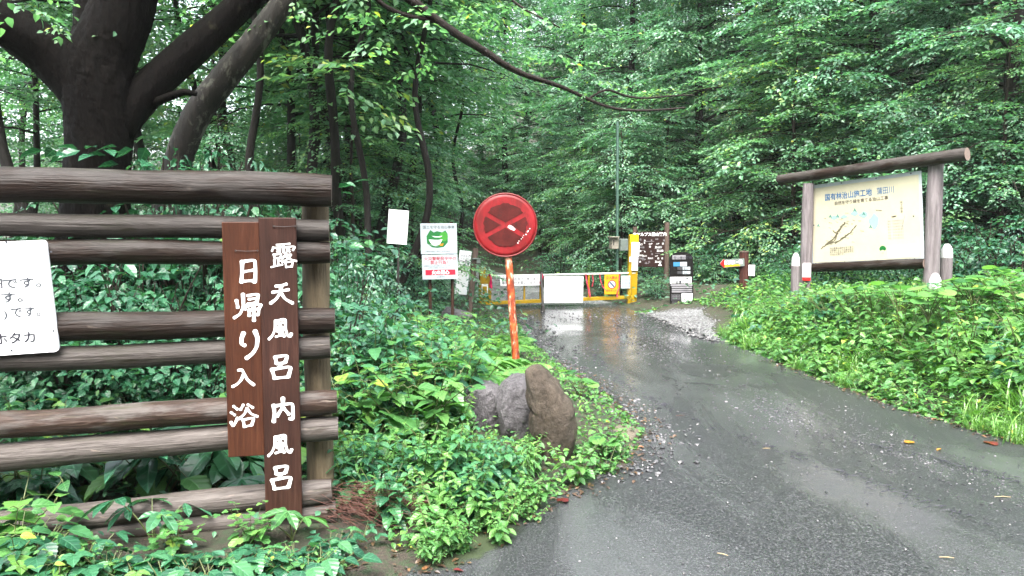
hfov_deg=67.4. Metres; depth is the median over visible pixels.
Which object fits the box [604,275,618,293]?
warning sign
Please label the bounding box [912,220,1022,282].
shrub
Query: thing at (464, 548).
mint weed
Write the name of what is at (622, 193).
young tree
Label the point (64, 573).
creeping weed
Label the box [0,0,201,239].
forest tree
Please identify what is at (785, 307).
mint weed
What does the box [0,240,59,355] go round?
notice board
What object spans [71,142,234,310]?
shrub
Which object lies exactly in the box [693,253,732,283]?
shrub
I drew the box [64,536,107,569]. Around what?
creeping weed
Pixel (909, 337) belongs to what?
grass tuft
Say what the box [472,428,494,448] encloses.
mint weed
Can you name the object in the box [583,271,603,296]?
shrub
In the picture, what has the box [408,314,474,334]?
mint weed
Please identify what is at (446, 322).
mint weed
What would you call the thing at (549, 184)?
young tree
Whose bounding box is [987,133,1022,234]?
young tree
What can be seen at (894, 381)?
grass tuft
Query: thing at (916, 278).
bramble
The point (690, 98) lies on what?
forest tree
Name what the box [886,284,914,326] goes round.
willowherb
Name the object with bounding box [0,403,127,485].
undergrowth plant
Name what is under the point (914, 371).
grass tuft
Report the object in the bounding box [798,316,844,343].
mint weed
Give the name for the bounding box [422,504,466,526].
creeping weed
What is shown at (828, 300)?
lobed leaf plant
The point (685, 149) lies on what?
young tree
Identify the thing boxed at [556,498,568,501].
fallen leaf
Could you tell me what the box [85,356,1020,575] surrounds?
leaf litter
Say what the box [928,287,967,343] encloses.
willowherb
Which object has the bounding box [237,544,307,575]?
three leaf plant
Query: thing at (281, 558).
lobed leaf plant
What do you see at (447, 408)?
broad leaf plant
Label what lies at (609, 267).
shrub
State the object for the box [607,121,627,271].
utility pole
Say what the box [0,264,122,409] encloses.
shrub
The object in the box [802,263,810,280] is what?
marker plate
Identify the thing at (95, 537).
broad leaf plant
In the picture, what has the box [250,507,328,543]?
palmate plant
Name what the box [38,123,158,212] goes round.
young tree
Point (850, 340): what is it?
grass tuft
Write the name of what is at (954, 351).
willowherb
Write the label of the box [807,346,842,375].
mint weed
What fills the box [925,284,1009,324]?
lobed leaf plant
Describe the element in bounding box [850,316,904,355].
mint weed
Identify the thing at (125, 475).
undergrowth plant
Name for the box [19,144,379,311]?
shrub
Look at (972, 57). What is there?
forest tree
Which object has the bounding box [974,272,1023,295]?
bramble
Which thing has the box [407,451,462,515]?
mint weed
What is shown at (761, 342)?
mint weed
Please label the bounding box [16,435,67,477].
undergrowth plant
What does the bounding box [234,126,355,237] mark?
young tree
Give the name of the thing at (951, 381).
broad leaf weed
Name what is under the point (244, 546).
three leaf plant
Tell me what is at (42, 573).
lobed leaf plant
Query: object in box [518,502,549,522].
creeping weed
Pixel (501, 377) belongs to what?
fern
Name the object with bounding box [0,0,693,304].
old tree
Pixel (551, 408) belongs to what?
boulder
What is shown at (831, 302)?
willowherb
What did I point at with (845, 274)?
shrub
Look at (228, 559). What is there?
three leaf plant
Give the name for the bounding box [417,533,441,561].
mint weed
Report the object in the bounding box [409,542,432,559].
creeping weed
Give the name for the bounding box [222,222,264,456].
wooden sign
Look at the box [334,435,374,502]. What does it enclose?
willowherb
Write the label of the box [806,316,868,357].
mint weed
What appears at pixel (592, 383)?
round leaf plant
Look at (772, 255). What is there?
shrub
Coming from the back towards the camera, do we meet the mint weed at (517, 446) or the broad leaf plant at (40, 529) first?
the mint weed at (517, 446)
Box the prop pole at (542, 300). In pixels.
[540,272,544,311]
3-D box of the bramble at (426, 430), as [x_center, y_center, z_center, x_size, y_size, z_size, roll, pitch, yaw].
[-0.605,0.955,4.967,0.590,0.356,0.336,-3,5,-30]
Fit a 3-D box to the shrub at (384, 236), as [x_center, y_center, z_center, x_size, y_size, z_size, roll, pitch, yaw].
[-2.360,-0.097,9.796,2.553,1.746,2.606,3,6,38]
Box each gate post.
[478,267,490,305]
[626,234,638,302]
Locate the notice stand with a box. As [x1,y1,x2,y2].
[669,252,692,303]
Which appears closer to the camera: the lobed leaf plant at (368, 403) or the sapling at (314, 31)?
the lobed leaf plant at (368, 403)
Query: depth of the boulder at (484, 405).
5.46 m
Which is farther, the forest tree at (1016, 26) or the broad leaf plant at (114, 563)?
the forest tree at (1016, 26)
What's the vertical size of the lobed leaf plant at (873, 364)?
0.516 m
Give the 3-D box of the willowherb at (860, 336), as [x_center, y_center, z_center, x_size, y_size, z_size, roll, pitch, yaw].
[3.922,0.517,8.458,0.420,0.624,0.375,-1,5,-16]
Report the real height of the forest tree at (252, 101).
12.567 m
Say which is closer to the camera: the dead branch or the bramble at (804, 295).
the dead branch
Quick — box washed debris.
[549,343,1020,524]
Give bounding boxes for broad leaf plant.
[0,469,89,558]
[0,508,88,574]
[0,520,78,572]
[0,525,55,575]
[0,543,87,575]
[3,524,93,571]
[8,569,41,575]
[42,529,112,575]
[58,558,121,575]
[66,545,148,575]
[80,543,139,575]
[82,546,152,574]
[87,548,113,562]
[114,554,161,575]
[132,555,215,575]
[161,552,227,575]
[177,550,210,570]
[186,553,256,575]
[216,546,281,574]
[220,561,289,575]
[228,544,262,558]
[266,549,344,575]
[272,541,317,555]
[282,542,358,575]
[284,534,356,560]
[291,535,340,556]
[294,541,381,575]
[300,355,409,458]
[300,357,418,425]
[308,526,367,557]
[311,529,357,551]
[330,356,441,423]
[332,349,475,450]
[359,352,471,412]
[368,320,464,357]
[380,307,464,349]
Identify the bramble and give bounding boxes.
[302,443,337,479]
[343,417,383,457]
[368,417,433,453]
[372,411,452,458]
[376,344,461,379]
[781,288,821,307]
[800,288,882,329]
[809,289,890,339]
[914,277,1016,326]
[917,282,1023,316]
[929,300,1020,350]
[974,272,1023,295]
[983,323,1023,384]
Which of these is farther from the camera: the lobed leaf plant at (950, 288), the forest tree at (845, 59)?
the forest tree at (845, 59)
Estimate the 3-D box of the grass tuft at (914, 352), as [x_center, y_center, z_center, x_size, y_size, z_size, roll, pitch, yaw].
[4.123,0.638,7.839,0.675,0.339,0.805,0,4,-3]
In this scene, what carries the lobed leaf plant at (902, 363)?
on the ground at (400, 561)
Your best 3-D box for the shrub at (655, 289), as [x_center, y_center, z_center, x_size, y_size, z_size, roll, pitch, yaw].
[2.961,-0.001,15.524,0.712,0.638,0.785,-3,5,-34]
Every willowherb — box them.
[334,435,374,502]
[449,418,471,455]
[478,429,503,460]
[501,436,538,488]
[521,435,543,476]
[773,305,796,339]
[787,292,815,323]
[821,287,843,322]
[834,290,865,336]
[841,294,866,328]
[849,306,890,355]
[855,286,893,333]
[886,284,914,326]
[886,293,925,355]
[923,317,975,386]
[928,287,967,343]
[931,296,978,351]
[937,308,984,373]
[994,282,1023,319]
[997,301,1023,359]
[1006,289,1023,336]
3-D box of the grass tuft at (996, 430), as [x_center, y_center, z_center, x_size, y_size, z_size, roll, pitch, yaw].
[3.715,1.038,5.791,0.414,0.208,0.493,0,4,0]
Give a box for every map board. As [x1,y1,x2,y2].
[633,222,669,286]
[776,148,969,299]
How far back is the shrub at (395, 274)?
8.99 m
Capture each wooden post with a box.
[466,248,479,312]
[790,253,799,301]
[928,273,940,291]
[940,244,952,284]
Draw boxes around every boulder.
[439,307,471,325]
[461,380,499,430]
[494,373,531,442]
[525,364,577,462]
[613,425,639,439]
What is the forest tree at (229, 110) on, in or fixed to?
on the ground at (400, 561)
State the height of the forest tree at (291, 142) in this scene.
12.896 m
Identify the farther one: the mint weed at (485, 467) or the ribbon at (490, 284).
the ribbon at (490, 284)
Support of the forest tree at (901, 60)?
on the ground at (400, 561)
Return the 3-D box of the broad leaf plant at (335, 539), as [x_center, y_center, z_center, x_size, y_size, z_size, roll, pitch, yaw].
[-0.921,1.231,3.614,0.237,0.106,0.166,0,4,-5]
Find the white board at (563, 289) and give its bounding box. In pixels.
[544,276,582,302]
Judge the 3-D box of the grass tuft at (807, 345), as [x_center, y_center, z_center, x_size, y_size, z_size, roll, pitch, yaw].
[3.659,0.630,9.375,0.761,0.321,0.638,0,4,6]
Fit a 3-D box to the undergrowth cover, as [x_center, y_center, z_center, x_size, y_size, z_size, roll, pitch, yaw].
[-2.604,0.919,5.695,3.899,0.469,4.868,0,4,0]
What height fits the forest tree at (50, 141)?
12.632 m
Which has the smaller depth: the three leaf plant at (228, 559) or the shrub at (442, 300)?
the three leaf plant at (228, 559)
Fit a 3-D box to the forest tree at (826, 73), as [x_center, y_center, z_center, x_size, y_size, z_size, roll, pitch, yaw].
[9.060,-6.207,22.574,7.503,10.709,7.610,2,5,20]
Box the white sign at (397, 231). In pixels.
[387,209,408,321]
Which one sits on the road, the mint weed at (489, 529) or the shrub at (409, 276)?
the mint weed at (489, 529)
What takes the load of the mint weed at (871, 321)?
on the ground at (400, 561)
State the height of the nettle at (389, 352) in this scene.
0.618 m
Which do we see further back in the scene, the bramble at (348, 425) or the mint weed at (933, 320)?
the mint weed at (933, 320)
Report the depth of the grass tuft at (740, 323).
11.51 m
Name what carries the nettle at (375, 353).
on the ground at (400, 561)
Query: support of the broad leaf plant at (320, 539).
on the ground at (400, 561)
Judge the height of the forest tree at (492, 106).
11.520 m
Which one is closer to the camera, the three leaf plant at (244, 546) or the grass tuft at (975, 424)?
the three leaf plant at (244, 546)
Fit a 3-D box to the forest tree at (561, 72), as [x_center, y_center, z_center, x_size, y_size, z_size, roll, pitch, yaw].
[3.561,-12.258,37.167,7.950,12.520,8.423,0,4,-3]
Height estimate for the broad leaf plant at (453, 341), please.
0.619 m
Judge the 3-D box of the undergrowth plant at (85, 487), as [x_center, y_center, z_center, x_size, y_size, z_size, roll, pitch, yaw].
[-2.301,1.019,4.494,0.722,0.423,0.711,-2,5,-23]
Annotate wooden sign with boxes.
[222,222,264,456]
[258,218,302,517]
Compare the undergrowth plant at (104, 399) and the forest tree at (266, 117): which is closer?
the undergrowth plant at (104, 399)
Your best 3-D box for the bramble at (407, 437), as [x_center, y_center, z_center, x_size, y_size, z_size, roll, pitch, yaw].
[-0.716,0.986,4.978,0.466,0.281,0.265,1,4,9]
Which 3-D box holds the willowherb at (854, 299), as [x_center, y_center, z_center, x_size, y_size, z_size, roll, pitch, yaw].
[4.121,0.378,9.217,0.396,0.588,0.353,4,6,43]
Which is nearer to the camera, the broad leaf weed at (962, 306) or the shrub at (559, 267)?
the broad leaf weed at (962, 306)
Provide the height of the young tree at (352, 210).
3.894 m
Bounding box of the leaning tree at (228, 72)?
[136,0,298,281]
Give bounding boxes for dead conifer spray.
[310,475,460,530]
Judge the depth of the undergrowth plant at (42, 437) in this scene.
4.25 m
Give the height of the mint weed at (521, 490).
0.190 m
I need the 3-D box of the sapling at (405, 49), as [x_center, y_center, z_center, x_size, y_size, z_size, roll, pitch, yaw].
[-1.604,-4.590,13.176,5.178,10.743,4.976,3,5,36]
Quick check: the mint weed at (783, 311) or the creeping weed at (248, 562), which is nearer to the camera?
the creeping weed at (248, 562)
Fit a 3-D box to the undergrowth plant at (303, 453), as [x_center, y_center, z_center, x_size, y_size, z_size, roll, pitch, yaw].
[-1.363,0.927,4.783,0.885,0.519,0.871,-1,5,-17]
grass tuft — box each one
[708,321,737,334]
[712,298,752,315]
[722,309,754,329]
[726,311,759,336]
[731,331,767,349]
[746,321,788,340]
[778,318,824,345]
[783,353,814,370]
[784,328,836,350]
[785,348,805,359]
[808,352,858,371]
[818,339,886,370]
[820,370,865,391]
[827,353,876,374]
[834,325,862,351]
[867,349,929,377]
[869,324,931,350]
[872,369,908,385]
[888,337,952,369]
[890,342,930,364]
[898,354,1006,394]
[929,391,1011,425]
[934,409,997,430]
[954,366,1022,410]
[966,413,1023,446]
[968,408,1022,429]
[971,409,1021,438]
[980,366,1023,419]
[980,404,1023,431]
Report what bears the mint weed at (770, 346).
on the ground at (400, 561)
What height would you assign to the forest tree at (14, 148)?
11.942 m
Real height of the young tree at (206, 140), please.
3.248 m
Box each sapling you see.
[173,0,229,210]
[205,0,424,232]
[209,1,484,256]
[223,0,459,218]
[246,12,263,217]
[266,0,493,285]
[286,0,459,312]
[311,0,364,251]
[324,0,348,276]
[332,0,495,314]
[368,0,560,293]
[391,0,503,282]
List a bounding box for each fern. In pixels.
[483,335,535,344]
[484,341,534,354]
[485,357,524,375]
[485,360,510,385]
[486,358,549,373]
[487,351,528,367]
[506,362,552,370]
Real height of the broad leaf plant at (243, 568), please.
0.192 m
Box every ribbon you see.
[488,274,492,289]
[585,274,590,296]
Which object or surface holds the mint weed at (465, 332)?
on the ground at (400, 561)
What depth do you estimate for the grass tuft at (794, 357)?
9.10 m
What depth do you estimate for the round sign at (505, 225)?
7.30 m
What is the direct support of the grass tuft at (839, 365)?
on the ground at (400, 561)
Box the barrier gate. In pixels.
[491,272,635,304]
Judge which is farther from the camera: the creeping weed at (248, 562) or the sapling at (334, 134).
the sapling at (334, 134)
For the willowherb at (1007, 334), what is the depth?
6.65 m
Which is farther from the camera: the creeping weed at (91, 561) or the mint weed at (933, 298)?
the mint weed at (933, 298)
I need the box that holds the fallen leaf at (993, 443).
[983,441,997,445]
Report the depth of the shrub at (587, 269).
18.38 m
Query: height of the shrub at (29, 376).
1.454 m
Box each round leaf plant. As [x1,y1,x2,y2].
[558,370,598,396]
[588,435,618,459]
[816,289,850,302]
[830,287,873,307]
[844,286,897,312]
[870,281,929,317]
[902,289,956,322]
[903,285,940,307]
[928,277,985,310]
[941,278,1000,310]
[965,269,1020,302]
[982,265,1022,291]
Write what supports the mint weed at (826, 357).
on the ground at (400, 561)
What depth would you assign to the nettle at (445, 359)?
5.89 m
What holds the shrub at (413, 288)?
on the ground at (400, 561)
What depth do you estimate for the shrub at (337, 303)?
6.05 m
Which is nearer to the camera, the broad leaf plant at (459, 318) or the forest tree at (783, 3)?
the broad leaf plant at (459, 318)
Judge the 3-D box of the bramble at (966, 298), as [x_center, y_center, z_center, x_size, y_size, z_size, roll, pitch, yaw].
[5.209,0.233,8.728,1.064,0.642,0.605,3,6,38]
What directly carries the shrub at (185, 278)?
on the ground at (400, 561)
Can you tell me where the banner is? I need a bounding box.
[500,276,539,285]
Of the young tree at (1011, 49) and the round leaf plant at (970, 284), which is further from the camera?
the young tree at (1011, 49)
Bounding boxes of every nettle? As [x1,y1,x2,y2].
[326,449,368,509]
[330,304,402,382]
[332,321,406,395]
[332,325,409,389]
[333,387,363,439]
[333,423,391,497]
[335,418,388,484]
[338,339,421,428]
[351,297,426,369]
[351,382,404,445]
[360,357,414,397]
[367,335,407,370]
[367,462,412,530]
[384,338,447,414]
[388,430,441,495]
[391,304,447,350]
[401,312,446,373]
[401,340,454,377]
[405,312,466,357]
[409,326,492,422]
[418,304,447,324]
[421,310,447,326]
[423,309,462,335]
[430,326,490,373]
[432,414,482,494]
[435,318,467,350]
[442,442,495,525]
[443,341,496,383]
[449,326,478,350]
[460,425,497,477]
[463,338,495,373]
[473,437,523,498]
[474,429,509,460]
[488,438,527,490]
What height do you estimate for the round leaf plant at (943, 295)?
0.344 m
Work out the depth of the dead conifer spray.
3.99 m
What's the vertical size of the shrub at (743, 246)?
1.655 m
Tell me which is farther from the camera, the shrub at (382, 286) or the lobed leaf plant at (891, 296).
the lobed leaf plant at (891, 296)
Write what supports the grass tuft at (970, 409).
on the ground at (400, 561)
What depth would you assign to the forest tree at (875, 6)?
15.64 m
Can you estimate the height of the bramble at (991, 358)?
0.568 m
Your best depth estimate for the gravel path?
13.14 m
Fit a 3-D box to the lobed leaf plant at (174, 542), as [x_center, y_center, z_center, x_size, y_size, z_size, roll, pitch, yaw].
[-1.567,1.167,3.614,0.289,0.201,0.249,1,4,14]
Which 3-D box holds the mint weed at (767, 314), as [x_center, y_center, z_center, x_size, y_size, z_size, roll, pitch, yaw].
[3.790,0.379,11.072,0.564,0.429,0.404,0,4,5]
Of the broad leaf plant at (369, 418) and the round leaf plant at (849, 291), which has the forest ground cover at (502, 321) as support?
the round leaf plant at (849, 291)
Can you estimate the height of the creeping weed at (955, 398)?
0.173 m
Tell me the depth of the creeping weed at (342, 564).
3.40 m
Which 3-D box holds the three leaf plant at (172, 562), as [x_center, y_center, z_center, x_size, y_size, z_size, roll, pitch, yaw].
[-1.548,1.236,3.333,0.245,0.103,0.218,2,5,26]
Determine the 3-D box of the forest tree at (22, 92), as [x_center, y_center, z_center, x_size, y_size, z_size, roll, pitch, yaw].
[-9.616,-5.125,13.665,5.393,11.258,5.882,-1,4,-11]
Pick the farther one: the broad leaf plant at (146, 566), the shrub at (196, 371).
the shrub at (196, 371)
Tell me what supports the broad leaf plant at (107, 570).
on the ground at (400, 561)
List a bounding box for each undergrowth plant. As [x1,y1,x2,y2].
[0,398,118,484]
[0,400,66,510]
[0,402,26,502]
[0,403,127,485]
[0,434,86,504]
[0,434,103,503]
[0,439,32,500]
[0,473,78,507]
[3,392,87,501]
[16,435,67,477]
[39,464,81,493]
[71,428,151,503]
[84,454,248,499]
[88,430,131,478]
[90,395,149,465]
[100,426,259,492]
[104,429,147,433]
[128,457,249,487]
[150,426,253,484]
[151,388,263,487]
[152,424,217,491]
[180,456,264,491]
[219,393,352,464]
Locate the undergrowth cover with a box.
[3,386,386,575]
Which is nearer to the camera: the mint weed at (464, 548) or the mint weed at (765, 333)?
the mint weed at (464, 548)
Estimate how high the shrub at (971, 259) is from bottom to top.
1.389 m
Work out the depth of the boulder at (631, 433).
5.79 m
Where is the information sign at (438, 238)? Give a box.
[420,222,457,322]
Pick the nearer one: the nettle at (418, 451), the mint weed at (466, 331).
the nettle at (418, 451)
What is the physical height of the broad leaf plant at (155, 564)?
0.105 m
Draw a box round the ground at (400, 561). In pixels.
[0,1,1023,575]
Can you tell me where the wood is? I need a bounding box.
[1,0,1008,212]
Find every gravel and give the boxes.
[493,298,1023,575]
[635,305,726,341]
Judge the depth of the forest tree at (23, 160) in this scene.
21.39 m
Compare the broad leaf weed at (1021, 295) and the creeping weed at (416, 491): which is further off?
the broad leaf weed at (1021, 295)
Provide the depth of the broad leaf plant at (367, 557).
3.42 m
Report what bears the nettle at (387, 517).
on the ground at (400, 561)
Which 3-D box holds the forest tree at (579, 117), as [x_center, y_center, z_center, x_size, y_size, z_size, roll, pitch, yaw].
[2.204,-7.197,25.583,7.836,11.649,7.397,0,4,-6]
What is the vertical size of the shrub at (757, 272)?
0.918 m
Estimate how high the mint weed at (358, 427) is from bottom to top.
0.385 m
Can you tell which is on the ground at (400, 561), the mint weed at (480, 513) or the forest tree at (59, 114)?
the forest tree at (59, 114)
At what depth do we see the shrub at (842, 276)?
12.87 m
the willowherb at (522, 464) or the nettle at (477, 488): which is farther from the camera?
the willowherb at (522, 464)
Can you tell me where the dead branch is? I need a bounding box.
[387,496,509,517]
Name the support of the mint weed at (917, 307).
on the ground at (400, 561)
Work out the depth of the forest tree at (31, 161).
24.17 m
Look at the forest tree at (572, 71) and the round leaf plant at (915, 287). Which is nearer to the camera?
the round leaf plant at (915, 287)
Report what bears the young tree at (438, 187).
on the ground at (400, 561)
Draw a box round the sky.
[0,0,754,153]
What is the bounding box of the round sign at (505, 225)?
[473,193,537,359]
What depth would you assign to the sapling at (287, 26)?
11.73 m
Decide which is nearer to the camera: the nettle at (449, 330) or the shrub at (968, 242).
the nettle at (449, 330)
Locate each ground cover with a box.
[123,305,644,553]
[379,153,1023,352]
[634,266,1023,443]
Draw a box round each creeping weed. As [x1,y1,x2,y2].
[1,527,59,570]
[35,560,70,575]
[50,561,110,575]
[58,531,92,553]
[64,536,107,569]
[108,548,126,574]
[230,547,276,575]
[263,541,329,570]
[268,545,337,570]
[309,550,346,575]
[389,483,424,507]
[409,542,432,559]
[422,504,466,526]
[423,535,451,556]
[428,546,446,563]
[440,539,455,556]
[451,537,471,554]
[467,517,487,531]
[500,508,521,523]
[501,505,521,523]
[506,477,543,505]
[508,493,534,517]
[508,495,531,512]
[513,491,541,506]
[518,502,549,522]
[582,442,631,474]
[605,441,634,458]
[764,347,778,357]
[784,342,806,354]
[824,370,838,381]
[853,369,887,384]
[867,378,901,396]
[883,385,908,400]
[899,390,926,408]
[913,385,940,399]
[925,397,962,417]
[945,387,975,407]
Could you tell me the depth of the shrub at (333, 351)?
5.83 m
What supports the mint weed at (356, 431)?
on the ground at (400, 561)
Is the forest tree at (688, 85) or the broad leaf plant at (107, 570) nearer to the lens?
the broad leaf plant at (107, 570)
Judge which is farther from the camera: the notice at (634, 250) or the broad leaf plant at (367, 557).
the notice at (634, 250)
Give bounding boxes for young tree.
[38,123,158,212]
[49,115,209,214]
[132,204,215,214]
[133,112,300,277]
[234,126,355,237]
[246,59,498,314]
[258,127,415,293]
[330,123,493,298]
[330,128,505,313]
[335,146,445,263]
[378,182,465,289]
[463,114,546,210]
[487,147,584,261]
[524,113,659,267]
[532,155,610,251]
[535,105,720,276]
[560,144,688,267]
[562,160,680,269]
[570,102,766,269]
[655,0,946,275]
[686,19,964,262]
[742,72,986,260]
[768,78,1023,282]
[845,55,1023,251]
[859,95,1023,275]
[895,0,1023,274]
[950,90,1023,240]
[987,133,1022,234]
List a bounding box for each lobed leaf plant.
[0,571,29,575]
[7,523,87,555]
[34,558,101,575]
[141,508,219,555]
[155,554,184,569]
[172,555,204,569]
[222,500,275,546]
[226,549,288,575]
[244,549,300,575]
[306,540,345,561]
[331,308,457,354]
[331,362,434,431]
[336,332,470,380]
[348,362,485,444]
[751,303,777,328]
[769,295,820,320]
[817,291,846,317]
[826,290,886,319]
[860,326,932,368]
[869,288,917,321]
[878,326,978,379]
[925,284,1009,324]
[980,280,1023,331]
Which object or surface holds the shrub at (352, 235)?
on the ground at (400, 561)
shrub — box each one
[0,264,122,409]
[0,264,199,432]
[0,264,214,438]
[0,264,301,433]
[0,272,114,439]
[0,277,223,408]
[2,295,193,433]
[5,202,299,372]
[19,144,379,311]
[51,179,376,390]
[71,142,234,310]
[91,337,299,400]
[110,282,356,398]
[112,238,367,393]
[129,147,300,310]
[132,149,233,311]
[153,250,351,299]
[170,264,370,364]
[175,304,387,442]
[188,216,393,300]
[218,214,407,317]
[230,214,415,311]
[260,168,338,289]
[298,274,436,396]
[298,276,403,378]
[299,310,402,381]
[330,241,398,347]
[330,244,393,345]
[331,230,416,302]
[334,245,446,310]
[335,301,401,333]
[348,261,408,327]
[353,252,416,338]
[363,281,427,327]
[375,264,456,321]
[406,276,461,317]
[444,318,486,337]
[528,244,583,279]
[562,257,603,286]
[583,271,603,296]
[592,256,645,295]
[622,251,671,282]
[637,275,666,295]
[641,273,669,299]
[669,243,716,279]
[692,235,761,279]
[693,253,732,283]
[695,216,788,282]
[731,241,795,281]
[752,238,825,283]
[755,243,818,280]
[761,252,843,290]
[791,241,884,288]
[830,269,918,284]
[850,234,964,289]
[905,213,1017,279]
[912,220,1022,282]
[940,218,1023,278]
[941,214,1023,282]
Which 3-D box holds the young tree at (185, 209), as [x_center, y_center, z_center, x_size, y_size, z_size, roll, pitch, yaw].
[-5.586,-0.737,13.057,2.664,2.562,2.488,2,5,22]
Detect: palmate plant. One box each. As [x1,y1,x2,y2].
[78,496,212,541]
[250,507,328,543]
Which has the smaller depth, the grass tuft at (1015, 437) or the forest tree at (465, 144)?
the grass tuft at (1015, 437)
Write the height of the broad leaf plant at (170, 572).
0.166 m
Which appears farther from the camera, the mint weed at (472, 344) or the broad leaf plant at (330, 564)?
the mint weed at (472, 344)
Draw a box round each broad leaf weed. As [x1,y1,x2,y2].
[775,295,830,328]
[832,297,902,326]
[887,287,980,320]
[907,330,995,372]
[910,297,1021,337]
[930,305,1023,359]
[935,346,1010,392]
[951,298,1023,333]
[983,277,1023,333]
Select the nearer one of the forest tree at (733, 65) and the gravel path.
the gravel path
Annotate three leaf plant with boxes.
[29,545,97,570]
[32,530,133,575]
[96,550,172,575]
[132,556,193,575]
[147,555,220,575]
[195,544,256,570]
[218,547,287,571]
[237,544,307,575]
[255,545,304,575]
[258,562,296,575]
[341,520,387,542]
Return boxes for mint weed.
[304,403,375,447]
[334,431,359,474]
[338,422,407,468]
[345,462,416,512]
[348,421,389,450]
[353,438,404,481]
[363,362,470,445]
[370,340,476,390]
[377,418,447,472]
[385,306,457,338]
[389,423,445,486]
[390,432,472,487]
[393,364,469,427]
[397,350,470,374]
[402,418,472,466]
[405,474,476,534]
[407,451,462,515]
[407,501,465,555]
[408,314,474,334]
[411,313,476,351]
[416,397,475,435]
[417,319,485,349]
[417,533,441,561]
[419,312,466,331]
[421,333,510,381]
[425,340,510,383]
[426,317,484,346]
[428,506,475,550]
[429,325,495,360]
[433,391,475,426]
[439,509,476,550]
[456,428,497,461]
[456,523,477,553]
[459,484,516,527]
[460,447,488,488]
[460,460,518,527]
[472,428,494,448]
[481,498,520,544]
[485,431,527,462]
[485,514,506,532]
[501,475,544,506]
[512,465,562,505]
[514,432,545,467]
[514,493,538,513]
[547,439,601,485]
[572,434,591,454]
[583,423,627,459]
[724,324,752,345]
[728,319,742,332]
[745,305,779,331]
[753,333,777,351]
[759,302,788,325]
[759,322,780,341]
[759,335,788,353]
[768,299,799,325]
[771,294,802,309]
[771,295,808,322]
[771,338,800,361]
[775,299,835,337]
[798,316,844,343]
[798,322,848,354]
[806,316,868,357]
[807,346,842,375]
[807,349,831,367]
[826,291,888,338]
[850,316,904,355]
[850,362,889,389]
[862,301,931,348]
[866,289,919,331]
[894,366,932,392]
[901,288,960,331]
[913,303,995,348]
[915,285,985,334]
[929,305,1016,360]
[932,303,1004,339]
[951,281,1023,309]
[951,320,1023,378]
[962,279,1023,311]
[976,293,1021,322]
[980,270,1018,308]
[986,306,1023,358]
[998,276,1021,309]
[999,302,1023,326]
[1000,337,1023,394]
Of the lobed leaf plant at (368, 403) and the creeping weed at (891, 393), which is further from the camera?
the creeping weed at (891, 393)
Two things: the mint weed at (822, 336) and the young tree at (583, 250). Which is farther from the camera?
the young tree at (583, 250)
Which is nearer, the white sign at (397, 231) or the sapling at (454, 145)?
the white sign at (397, 231)
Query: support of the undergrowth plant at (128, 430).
on the ground at (400, 561)
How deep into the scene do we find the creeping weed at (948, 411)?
6.32 m
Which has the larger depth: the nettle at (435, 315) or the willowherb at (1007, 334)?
the nettle at (435, 315)
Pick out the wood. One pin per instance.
(342, 138)
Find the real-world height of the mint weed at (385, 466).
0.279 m
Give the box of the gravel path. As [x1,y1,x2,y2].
[651,309,715,338]
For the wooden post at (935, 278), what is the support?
on the ground at (400, 561)
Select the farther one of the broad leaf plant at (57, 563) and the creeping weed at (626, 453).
the creeping weed at (626, 453)
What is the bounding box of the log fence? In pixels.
[0,166,337,543]
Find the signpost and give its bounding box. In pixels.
[719,251,754,294]
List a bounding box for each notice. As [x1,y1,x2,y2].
[455,250,471,294]
[621,276,629,288]
[629,242,638,270]
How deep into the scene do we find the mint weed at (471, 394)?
5.42 m
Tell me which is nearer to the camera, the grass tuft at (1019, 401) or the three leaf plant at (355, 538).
the three leaf plant at (355, 538)
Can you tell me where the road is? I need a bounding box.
[406,272,1023,575]
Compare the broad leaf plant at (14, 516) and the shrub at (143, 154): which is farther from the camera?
the shrub at (143, 154)
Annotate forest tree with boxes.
[0,0,72,151]
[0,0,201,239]
[0,0,249,168]
[0,0,252,237]
[0,0,296,204]
[0,1,238,239]
[0,2,157,237]
[0,5,169,213]
[0,109,45,212]
[14,0,382,213]
[60,0,475,215]
[141,0,568,256]
[143,0,306,204]
[147,33,320,217]
[156,0,496,173]
[157,0,552,246]
[162,7,300,214]
[182,0,590,283]
[182,25,396,181]
[198,25,481,262]
[235,10,509,265]
[243,0,496,204]
[262,22,480,271]
[275,0,574,285]
[341,28,485,199]
[364,24,529,214]
[420,0,601,226]
[438,0,548,182]
[440,0,618,202]
[463,0,675,240]
[495,0,769,260]
[514,0,657,153]
[515,0,656,179]
[540,0,726,219]
[559,0,847,271]
[596,0,762,193]
[596,0,963,244]
[604,0,960,264]
[615,6,751,142]
[660,0,890,187]
[677,0,1023,263]
[705,0,937,236]
[720,2,896,156]
[737,0,1023,221]
[751,1,988,180]
[796,0,1023,259]
[826,0,1022,207]
[898,0,1011,158]
[904,0,1023,224]
[949,12,1022,188]
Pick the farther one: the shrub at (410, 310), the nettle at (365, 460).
the shrub at (410, 310)
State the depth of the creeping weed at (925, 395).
6.82 m
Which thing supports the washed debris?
on the road
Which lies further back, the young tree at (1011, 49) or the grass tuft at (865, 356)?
the young tree at (1011, 49)
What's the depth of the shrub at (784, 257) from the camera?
14.50 m
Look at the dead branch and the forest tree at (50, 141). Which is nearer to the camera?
the dead branch
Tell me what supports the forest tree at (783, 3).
on the ground at (400, 561)
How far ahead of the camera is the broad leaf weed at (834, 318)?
9.45 m
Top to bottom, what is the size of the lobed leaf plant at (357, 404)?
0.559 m
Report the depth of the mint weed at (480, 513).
3.95 m

